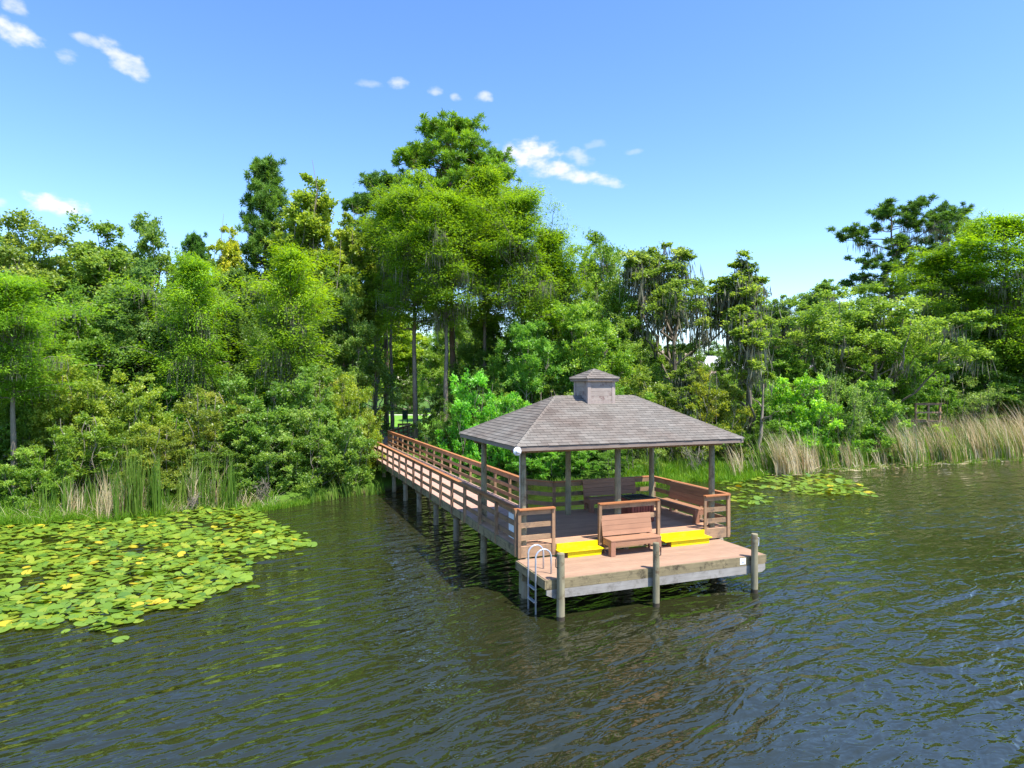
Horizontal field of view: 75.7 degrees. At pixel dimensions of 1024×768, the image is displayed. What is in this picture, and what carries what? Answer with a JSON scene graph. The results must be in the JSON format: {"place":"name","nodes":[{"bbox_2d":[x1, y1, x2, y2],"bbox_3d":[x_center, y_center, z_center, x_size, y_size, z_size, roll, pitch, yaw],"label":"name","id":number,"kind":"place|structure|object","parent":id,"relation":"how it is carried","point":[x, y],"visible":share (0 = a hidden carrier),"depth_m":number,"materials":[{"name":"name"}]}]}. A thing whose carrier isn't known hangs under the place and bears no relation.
{"place":"outdoors","nodes":[
{"label":"outdoors","id":0,"kind":"place"},
{"bbox_2d":[0,386,948,513],"bbox_3d":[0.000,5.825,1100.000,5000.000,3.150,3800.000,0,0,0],"label":"ground","id":1,"kind":"structure","parent":0,"point":[376,480],"depth_m":37.66,"materials":[{"name":"plant"}]},
{"bbox_2d":[0,365,62,494],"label":"bush","id":2,"kind":"object","parent":1,"relation":"on","point":[23,411],"visible":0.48,"depth_m":31.25,"materials":[{"name":"green plant"}]},
{"bbox_2d":[0,273,88,500],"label":"cypress tree","id":3,"kind":"object","parent":1,"relation":"on","point":[13,308],"visible":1,"depth_m":29.82,"materials":[{"name":"green plant"}]},
{"bbox_2d":[0,208,90,401],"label":"maple tree","id":4,"kind":"object","parent":1,"relation":"on","point":[21,264],"visible":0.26,"depth_m":41.94,"materials":[{"name":"green plant"}]},
{"bbox_2d":[0,443,91,506],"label":"bush","id":5,"kind":"object","parent":1,"relation":"on","point":[27,472],"visible":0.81,"depth_m":29.00,"materials":[{"name":"green plant"}]},
{"bbox_2d":[0,270,133,456],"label":"cypress tree","id":6,"kind":"object","parent":1,"relation":"on","point":[68,309],"visible":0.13,"depth_m":34.43,"materials":[{"name":"green plant"}]},
{"bbox_2d":[21,352,131,492],"bbox_3d":[-21.556,2.212,33.160,4.966,7.578,5.416,0,0,-33],"label":"bush","id":7,"kind":"object","parent":1,"relation":"on","point":[66,406],"visible":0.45,"depth_m":31.64,"materials":[{"name":"green plant"}]},
{"bbox_2d":[33,278,124,417],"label":"maple tree","id":8,"kind":"object","parent":1,"relation":"on","point":[88,337],"visible":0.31,"depth_m":37.53,"materials":[{"name":"green plant"}]},
{"bbox_2d":[18,409,146,498],"bbox_3d":[-19.440,3.552,30.396,5.448,4.747,5.834,0,0,-44],"label":"bush","id":9,"kind":"object","parent":1,"relation":"on","point":[95,435],"visible":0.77,"depth_m":29.98,"materials":[{"name":"green plant"}]},
{"bbox_2d":[30,208,216,420],"bbox_3d":[-27.180,-3.173,45.400,9.752,17.475,12.084,0,0,34],"label":"maple tree","id":10,"kind":"object","parent":1,"relation":"on","point":[97,265],"visible":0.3,"depth_m":43.71,"materials":[{"name":"green plant"}]},
{"bbox_2d":[73,373,178,489],"bbox_3d":[-19.217,2.651,32.543,4.707,6.481,5.132,0,0,-5],"label":"bush","id":11,"kind":"object","parent":1,"relation":"on","point":[139,403],"visible":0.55,"depth_m":32.83,"materials":[{"name":"green plant"}]},
{"bbox_2d":[66,254,198,415],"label":"maple tree","id":12,"kind":"object","parent":1,"relation":"on","point":[125,334],"visible":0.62,"depth_m":38.79,"materials":[{"name":"green plant"}]},
{"bbox_2d":[14,436,261,520],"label":"reeds","id":13,"kind":"object","parent":1,"relation":"on","point":[155,501],"visible":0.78,"depth_m":28.52,"materials":[{"name":"plant"}]},
{"bbox_2d":[17,464,268,521],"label":"dry reeds","id":14,"kind":"object","parent":1,"relation":"on","point":[108,504],"visible":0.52,"depth_m":28.02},
{"bbox_2d":[88,421,212,496],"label":"bush","id":15,"kind":"object","parent":1,"relation":"on","point":[175,443],"visible":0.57,"depth_m":30.79,"materials":[{"name":"green plant"}]},
{"bbox_2d":[117,371,204,473],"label":"bush","id":16,"kind":"object","parent":1,"relation":"on","point":[172,394],"visible":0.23,"depth_m":37.02,"materials":[{"name":"green plant"}]},
{"bbox_2d":[97,211,225,390],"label":"maple tree","id":17,"kind":"object","parent":1,"relation":"on","point":[151,232],"visible":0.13,"depth_m":48.01,"materials":[{"name":"green plant"}]},
{"bbox_2d":[87,250,251,422],"bbox_3d":[-19.501,-1.012,38.402,8.586,13.594,6.995,0,0,-13],"label":"cypress tree","id":18,"kind":"object","parent":1,"relation":"on","point":[196,272],"visible":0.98,"depth_m":37.54,"materials":[{"name":"green plant"}]},
{"bbox_2d":[0,481,384,526],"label":"grass","id":19,"kind":"structure","parent":1,"relation":"on","point":[8,517],"depth_m":28.23,"materials":[{"name":"plant"}]},
{"bbox_2d":[170,230,217,366],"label":"pine tree","id":20,"kind":"object","parent":1,"relation":"on","point":[193,242],"visible":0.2,"depth_m":49.67,"materials":[{"name":"green plant"}]},
{"bbox_2d":[165,438,262,491],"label":"bush","id":21,"kind":"object","parent":1,"relation":"on","point":[205,454],"visible":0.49,"depth_m":31.96,"materials":[{"name":"green plant"}]},
{"bbox_2d":[155,383,279,486],"bbox_3d":[-15.125,2.987,33.496,6.408,6.102,5.984,0,0,2],"label":"bush","id":22,"kind":"object","parent":1,"relation":"on","point":[214,416],"visible":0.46,"depth_m":32.81,"materials":[{"name":"green plant"}]},
{"bbox_2d":[205,214,245,366],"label":"sweetgum tree","id":23,"kind":"object","parent":1,"relation":"on","point":[230,253],"visible":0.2,"depth_m":53.80,"materials":[{"name":"green plant"}]},
{"bbox_2d":[188,263,285,407],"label":"maple tree","id":24,"kind":"object","parent":1,"relation":"on","point":[244,331],"visible":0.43,"depth_m":46.81,"materials":[{"name":"green plant"}]},
{"bbox_2d":[193,371,290,467],"bbox_3d":[-15.029,2.553,38.046,5.690,6.966,6.065,0,0,26],"label":"bush","id":25,"kind":"object","parent":1,"relation":"on","point":[228,395],"visible":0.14,"depth_m":37.41,"materials":[{"name":"green plant"}]},
{"bbox_2d":[211,393,316,486],"bbox_3d":[-12.752,3.137,34.856,5.272,5.382,5.749,0,0,10],"label":"bush","id":26,"kind":"object","parent":1,"relation":"on","point":[251,428],"visible":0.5,"depth_m":33.25,"materials":[{"name":"green plant"}]},
{"bbox_2d":[233,153,300,351],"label":"pine tree","id":27,"kind":"object","parent":1,"relation":"on","point":[267,199],"visible":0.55,"depth_m":56.12,"materials":[{"name":"green plant"}]},
{"bbox_2d":[191,241,349,410],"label":"cypress tree","id":28,"kind":"object","parent":1,"relation":"on","point":[290,313],"visible":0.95,"depth_m":38.42,"materials":[{"name":"green plant"}]},
{"bbox_2d":[231,431,322,495],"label":"bush","id":29,"kind":"object","parent":1,"relation":"on","point":[258,471],"visible":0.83,"depth_m":32.23,"materials":[{"name":"green plant"}]},
{"bbox_2d":[245,363,338,475],"bbox_3d":[-12.451,2.371,36.691,6.082,7.104,5.578,0,0,-37],"label":"bush","id":30,"kind":"object","parent":1,"relation":"on","point":[304,383],"visible":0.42,"depth_m":36.09,"materials":[{"name":"green plant"}]},
{"bbox_2d":[263,160,369,370],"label":"sweetgum tree","id":31,"kind":"object","parent":1,"relation":"on","point":[308,224],"visible":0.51,"depth_m":54.26,"materials":[{"name":"green plant"}]},
{"bbox_2d":[269,405,367,490],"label":"bush","id":32,"kind":"object","parent":1,"relation":"on","point":[305,438],"visible":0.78,"depth_m":33.62,"materials":[{"name":"green plant"}]},
{"bbox_2d":[306,413,385,487],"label":"bush","id":33,"kind":"object","parent":1,"relation":"on","point":[351,471],"visible":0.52,"depth_m":34.61,"materials":[{"name":"green plant"}]},
{"bbox_2d":[315,206,388,382],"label":"sweetgum tree","id":34,"kind":"object","parent":1,"relation":"on","point":[346,237],"visible":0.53,"depth_m":55.30,"materials":[{"name":"green plant"}]},
{"bbox_2d":[302,266,403,436],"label":"maple tree","id":35,"kind":"object","parent":1,"relation":"on","point":[348,340],"visible":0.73,"depth_m":48.27,"materials":[{"name":"green plant"}]},
{"bbox_2d":[329,372,385,473],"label":"bush","id":36,"kind":"object","parent":1,"relation":"on","point":[350,397],"visible":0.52,"depth_m":37.56,"materials":[{"name":"green plant"}]},
{"bbox_2d":[340,168,409,428],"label":"pine tree","id":37,"kind":"object","parent":1,"relation":"on","point":[374,178],"visible":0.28,"depth_m":60.88,"materials":[{"name":"green plant"}]},
{"bbox_2d":[351,172,415,434],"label":"cypress tree","id":38,"kind":"object","parent":1,"relation":"on","point":[379,273],"visible":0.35,"depth_m":55.43,"materials":[{"name":"green plant"}]},
{"bbox_2d":[358,314,432,410],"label":"maple tree","id":39,"kind":"object","parent":1,"relation":"on","point":[401,347],"visible":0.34,"depth_m":96.94,"materials":[{"name":"green plant"}]},
{"bbox_2d":[389,376,430,413],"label":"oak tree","id":40,"kind":"object","parent":1,"relation":"on","point":[407,396],"visible":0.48,"depth_m":92.56,"materials":[{"name":"green plant"}]},
{"bbox_2d":[354,172,476,450],"bbox_3d":[-6.982,-4.689,49.104,10.418,20.762,12.001,0,0,-11],"label":"cypress tree","id":41,"kind":"object","parent":1,"relation":"on","point":[405,197],"visible":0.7,"depth_m":48.19,"materials":[{"name":"green plant"}]},
{"bbox_2d":[411,382,453,452],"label":"bush","id":42,"kind":"object","parent":1,"relation":"on","point":[436,408],"visible":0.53,"depth_m":47.76,"materials":[{"name":"green plant"}]},
{"bbox_2d":[415,419,463,467],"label":"bush","id":43,"kind":"object","parent":1,"relation":"on","point":[433,442],"visible":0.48,"depth_m":42.42,"materials":[{"name":"green plant"}]},
{"bbox_2d":[386,164,501,429],"bbox_3d":[-5.133,-4.966,47.534,8.253,21.588,11.247,0,0,-36],"label":"cypress tree","id":44,"kind":"object","parent":1,"relation":"on","point":[444,262],"visible":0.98,"depth_m":46.17,"materials":[{"name":"green plant"}]},
{"bbox_2d":[363,423,527,540],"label":"boardwalk","id":45,"kind":"structure","parent":1,"relation":"on","point":[439,487],"depth_m":29.39,"materials":[{"name":"brown wood"}]},
{"bbox_2d":[385,107,505,403],"bbox_3d":[-5.082,-8.311,53.140,10.241,27.672,10.438,0,0,-39],"label":"pine tree","id":46,"kind":"object","parent":1,"relation":"on","point":[450,144],"visible":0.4,"depth_m":51.33,"materials":[{"name":"green plant"}]},
{"bbox_2d":[411,306,480,401],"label":"maple tree","id":47,"kind":"object","parent":1,"relation":"on","point":[434,358],"visible":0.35,"depth_m":73.10,"materials":[{"name":"green plant"}]},
{"bbox_2d":[434,368,519,472],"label":"bush","id":48,"kind":"object","parent":1,"relation":"on","point":[461,421],"visible":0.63,"depth_m":40.11,"materials":[{"name":"green plant"}]},
{"bbox_2d":[437,296,518,404],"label":"maple tree","id":49,"kind":"object","parent":1,"relation":"on","point":[474,354],"visible":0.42,"depth_m":51.32,"materials":[{"name":"green plant"}]},
{"bbox_2d":[431,159,544,405],"bbox_3d":[-2.252,-5.504,50.109,10.242,22.720,8.891,0,0,-24],"label":"cypress tree","id":50,"kind":"object","parent":1,"relation":"on","point":[492,176],"visible":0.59,"depth_m":49.41,"materials":[{"name":"green plant"}]},
{"bbox_2d":[448,144,528,348],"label":"pine tree","id":51,"kind":"object","parent":1,"relation":"on","point":[492,152],"visible":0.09,"depth_m":54.00,"materials":[{"name":"green plant"}]},
{"bbox_2d":[470,354,524,420],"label":"bush","id":52,"kind":"object","parent":1,"relation":"on","point":[491,368],"visible":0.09,"depth_m":46.31,"materials":[{"name":"green plant"}]},
{"bbox_2d":[461,390,557,473],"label":"bush","id":53,"kind":"object","parent":1,"relation":"on","point":[505,404],"visible":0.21,"depth_m":39.97,"materials":[{"name":"green plant"}]},
{"bbox_2d":[444,183,589,355],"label":"cypress tree","id":54,"kind":"object","parent":1,"relation":"on","point":[519,208],"visible":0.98,"depth_m":46.78,"materials":[{"name":"green plant"}]},
{"bbox_2d":[489,450,557,478],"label":"bush","id":55,"kind":"object","parent":1,"relation":"on","point":[515,464],"visible":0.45,"depth_m":38.74,"materials":[{"name":"green plant"}]},
{"bbox_2d":[479,317,573,404],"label":"maple tree","id":56,"kind":"object","parent":1,"relation":"on","point":[525,374],"visible":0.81,"depth_m":44.14,"materials":[{"name":"green plant"}]},
{"bbox_2d":[483,198,601,345],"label":"cypress tree","id":57,"kind":"object","parent":1,"relation":"on","point":[574,277],"visible":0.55,"depth_m":49.35,"materials":[{"name":"green plant"}]},
{"bbox_2d":[528,450,601,476],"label":"bush","id":58,"kind":"object","parent":1,"relation":"on","point":[582,456],"visible":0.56,"depth_m":39.01,"materials":[{"name":"green plant"}]},
{"bbox_2d":[527,297,642,401],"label":"maple tree","id":59,"kind":"object","parent":1,"relation":"on","point":[578,348],"visible":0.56,"depth_m":44.67,"materials":[{"name":"green plant"}]},
{"bbox_2d":[531,227,650,364],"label":"oak tree","id":60,"kind":"object","parent":1,"relation":"on","point":[605,291],"visible":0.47,"depth_m":52.39,"materials":[{"name":"green plant"}]},
{"bbox_2d":[593,449,643,478],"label":"bush","id":61,"kind":"object","parent":1,"relation":"on","point":[609,458],"visible":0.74,"depth_m":39.38,"materials":[{"name":"green plant"}]},
{"bbox_2d":[603,295,679,405],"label":"maple tree","id":62,"kind":"object","parent":1,"relation":"on","point":[634,345],"visible":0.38,"depth_m":49.03,"materials":[{"name":"green plant"}]},
{"bbox_2d":[615,363,680,458],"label":"bush","id":63,"kind":"object","parent":1,"relation":"on","point":[641,382],"visible":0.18,"depth_m":44.41,"materials":[{"name":"green plant"}]},
{"bbox_2d":[300,412,1023,502],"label":"reeds","id":64,"kind":"object","parent":1,"relation":"on","point":[865,459],"visible":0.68,"depth_m":45.24,"materials":[{"name":"plant"}]},
{"bbox_2d":[666,356,709,458],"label":"oak tree","id":65,"kind":"object","parent":1,"relation":"on","point":[684,375],"visible":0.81,"depth_m":43.73,"materials":[{"name":"green plant"}]},
{"bbox_2d":[608,240,770,448],"bbox_3d":[13.300,-2.745,50.497,10.722,16.940,10.487,0,0,-40],"label":"oak tree","id":66,"kind":"object","parent":1,"relation":"on","point":[673,307],"visible":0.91,"depth_m":49.44,"materials":[{"name":"green plant"}]},
{"bbox_2d":[673,366,759,463],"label":"bush","id":67,"kind":"object","parent":1,"relation":"on","point":[707,416],"visible":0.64,"depth_m":43.08,"materials":[{"name":"green plant"}]},
{"bbox_2d":[707,345,741,405],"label":"maple tree","id":68,"kind":"object","parent":1,"relation":"on","point":[721,373],"visible":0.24,"depth_m":57.47,"materials":[{"name":"green plant"}]},
{"bbox_2d":[693,396,768,461],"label":"bush","id":69,"kind":"object","parent":1,"relation":"on","point":[756,425],"visible":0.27,"depth_m":43.91,"materials":[{"name":"green plant"}]},
{"bbox_2d":[696,249,781,457],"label":"oak tree","id":70,"kind":"object","parent":1,"relation":"on","point":[745,323],"visible":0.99,"depth_m":44.55,"materials":[{"name":"green plant"}]},
{"bbox_2d":[734,393,802,459],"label":"bush","id":71,"kind":"object","parent":1,"relation":"on","point":[770,423],"visible":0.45,"depth_m":45.13,"materials":[{"name":"green plant"}]},
{"bbox_2d":[532,448,1023,485],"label":"grass","id":72,"kind":"structure","parent":1,"relation":"on","point":[747,474],"depth_m":40.45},
{"bbox_2d":[756,294,828,369],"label":"oak tree","id":73,"kind":"object","parent":1,"relation":"on","point":[780,331],"visible":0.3,"depth_m":59.94,"materials":[{"name":"green plant"}]},
{"bbox_2d":[759,344,825,403],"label":"maple tree","id":74,"kind":"object","parent":1,"relation":"on","point":[794,365],"visible":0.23,"depth_m":53.56,"materials":[{"name":"green plant"}]},
{"bbox_2d":[721,427,895,475],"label":"dry reeds","id":75,"kind":"object","parent":1,"relation":"on","point":[794,456],"visible":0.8,"depth_m":42.27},
{"bbox_2d":[756,369,863,460],"bbox_3d":[20.390,2.633,46.940,6.465,7.356,6.891,0,0,-24],"label":"bush","id":76,"kind":"object","parent":1,"relation":"on","point":[794,397],"visible":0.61,"depth_m":45.32,"materials":[{"name":"green plant"}]},
{"bbox_2d":[786,278,882,369],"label":"oak tree","id":77,"kind":"object","parent":1,"relation":"on","point":[824,284],"visible":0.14,"depth_m":66.14,"materials":[{"name":"green plant"}]},
{"bbox_2d":[797,353,873,456],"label":"bush","id":78,"kind":"object","parent":1,"relation":"on","point":[857,403],"visible":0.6,"depth_m":46.80,"materials":[{"name":"green plant"}]},
{"bbox_2d":[817,407,878,454],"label":"bush","id":79,"kind":"object","parent":1,"relation":"on","point":[834,435],"visible":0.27,"depth_m":46.77,"materials":[{"name":"green plant"}]},
{"bbox_2d":[823,357,904,433],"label":"bush","id":80,"kind":"object","parent":1,"relation":"on","point":[854,373],"visible":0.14,"depth_m":52.36,"materials":[{"name":"green plant"}]},
{"bbox_2d":[834,376,920,458],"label":"bush","id":81,"kind":"object","parent":1,"relation":"on","point":[880,415],"visible":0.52,"depth_m":47.23,"materials":[{"name":"green plant"}]},
{"bbox_2d":[772,278,1003,403],"bbox_3d":[28.728,-1.308,52.519,14.813,14.199,13.639,0,0,3],"label":"oak tree","id":82,"kind":"object","parent":1,"relation":"on","point":[868,335],"visible":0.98,"depth_m":51.10,"materials":[{"name":"green plant"}]},
{"bbox_2d":[826,192,973,315],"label":"pine tree","id":83,"kind":"object","parent":1,"relation":"on","point":[887,209],"visible":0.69,"depth_m":73.44,"materials":[{"name":"green plant"}]},
{"bbox_2d":[862,330,951,426],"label":"cypress tree","id":84,"kind":"object","parent":1,"relation":"on","point":[899,391],"visible":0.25,"depth_m":55.18,"materials":[{"name":"green plant"}]},
{"bbox_2d":[878,357,969,433],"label":"bush","id":85,"kind":"object","parent":1,"relation":"on","point":[950,399],"visible":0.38,"depth_m":54.81,"materials":[{"name":"green plant"}]},
{"bbox_2d":[881,226,1000,427],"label":"cypress tree","id":86,"kind":"object","parent":1,"relation":"on","point":[926,265],"visible":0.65,"depth_m":61.07,"materials":[{"name":"green plant"}]},
{"bbox_2d":[914,200,976,294],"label":"pine tree","id":87,"kind":"object","parent":1,"relation":"on","point":[939,237],"visible":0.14,"depth_m":76.37,"materials":[{"name":"green plant"}]},
{"bbox_2d":[878,401,1023,467],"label":"dry reeds","id":88,"kind":"object","parent":1,"relation":"on","point":[974,435],"visible":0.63,"depth_m":49.16,"materials":[{"name":"plant"}]},
{"bbox_2d":[919,375,1007,432],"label":"bush","id":89,"kind":"object","parent":1,"relation":"on","point":[976,404],"visible":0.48,"depth_m":54.52,"materials":[{"name":"green plant"}]},
{"bbox_2d":[904,296,1023,427],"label":"maple tree","id":90,"kind":"object","parent":1,"relation":"on","point":[980,360],"visible":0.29,"depth_m":57.70,"materials":[{"name":"green plant"}]},
{"bbox_2d":[928,356,1023,428],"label":"bush","id":91,"kind":"object","parent":1,"relation":"on","point":[999,374],"visible":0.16,"depth_m":57.57,"materials":[{"name":"green plant"}]},
{"bbox_2d":[930,207,1023,382],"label":"cypress tree","id":92,"kind":"object","parent":1,"relation":"on","point":[1008,229],"visible":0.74,"depth_m":58.54,"materials":[{"name":"green plant"}]},
{"bbox_2d":[952,370,1023,438],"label":"bush","id":93,"kind":"object","parent":1,"relation":"on","point":[1013,400],"visible":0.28,"depth_m":55.24,"materials":[{"name":"green plant"}]},
{"bbox_2d":[0,458,1023,767],"bbox_3d":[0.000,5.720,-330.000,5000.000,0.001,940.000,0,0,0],"label":"lake","id":94,"kind":"structure","parent":0,"point":[388,628],"depth_m":14.04,"materials":[{"name":"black liquid"}]},
{"bbox_2d":[0,506,316,642],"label":"water lily bed","id":95,"kind":"object","parent":94,"relation":"on","point":[106,605],"visible":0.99,"depth_m":20.59,"materials":[{"name":"plant"}]},
{"bbox_2d":[555,552,564,621],"bbox_3d":[1.173,5.500,15.965,0.218,2.800,0.211,0,0,14],"label":"mooring post","id":96,"kind":"object","parent":94,"relation":"in","point":[560,558],"visible":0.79,"depth_m":15.89,"materials":[{"name":"grey wood"}]},
{"bbox_2d":[459,369,744,593],"bbox_3d":[2.495,3.156,21.118,7.447,7.289,5.842,0,0,-21],"label":"gazebo","id":97,"kind":"object","parent":94,"relation":"in","point":[594,412],"visible":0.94,"depth_m":19.75,"materials":[{"name":"wood"}]},
{"bbox_2d":[582,477,635,512],"bbox_3d":[3.538,3.889,23.240,2.100,1.021,0.695,0,0,-21],"label":"bench","id":98,"kind":"object","parent":97,"relation":"on","point":[598,487],"visible":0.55,"depth_m":23.24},
{"bbox_2d":[657,481,707,523],"bbox_3d":[5.701,3.889,21.861,0.695,1.021,2.150,0,0,-21],"label":"bench","id":99,"kind":"object","parent":97,"relation":"on","point":[686,493],"visible":0.78,"depth_m":21.79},
{"bbox_2d":[515,539,765,598],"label":"swim platform","id":100,"kind":"structure","parent":94,"relation":"in","point":[629,568],"depth_m":17.48,"materials":[{"name":"wood"}]},
{"bbox_2d":[556,540,604,557],"bbox_3d":[1.890,4.576,18.255,1.360,0.344,0.333,0,0,-21],"label":"stair","id":101,"kind":"object","parent":100,"relation":"on","point":[580,549],"visible":0.87,"depth_m":18.26,"materials":[{"name":"yellow paint"}]},
{"bbox_2d":[601,512,661,556],"bbox_3d":[3.353,4.239,18.685,1.620,1.021,0.695,0,0,-21],"label":"bench","id":102,"kind":"object","parent":100,"relation":"on","point":[620,524],"visible":0.98,"depth_m":18.69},
{"bbox_2d":[660,530,711,546],"bbox_3d":[5.143,4.576,19.517,1.660,0.344,0.333,0,0,-21],"label":"stair","id":103,"kind":"object","parent":100,"relation":"on","point":[683,538],"visible":0.88,"depth_m":19.50,"materials":[{"name":"yellow paint"}]},
{"bbox_2d":[653,542,660,607],"bbox_3d":[3.717,5.490,16.942,0.203,2.820,0.180,0,0,25],"label":"mooring post","id":104,"kind":"object","parent":94,"relation":"in","point":[656,580],"visible":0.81,"depth_m":16.88,"materials":[{"name":"grey wood"}]},
{"bbox_2d":[751,533,758,593],"bbox_3d":[6.661,5.505,18.085,0.211,2.790,0.191,0,0,26],"label":"mooring post","id":105,"kind":"object","parent":94,"relation":"in","point":[754,559],"visible":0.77,"depth_m":18.02,"materials":[{"name":"grey wood"}]},
{"bbox_2d":[716,472,878,507],"bbox_3d":[15.145,5.548,35.928,10.161,0.356,11.604,0,0,0],"label":"water lily bed","id":106,"kind":"object","parent":94,"relation":"on","point":[806,482],"visible":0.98,"depth_m":36.31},
{"bbox_2d":[0,0,1023,384],"label":"sky","id":107,"kind":"structure","parent":0,"point":[715,129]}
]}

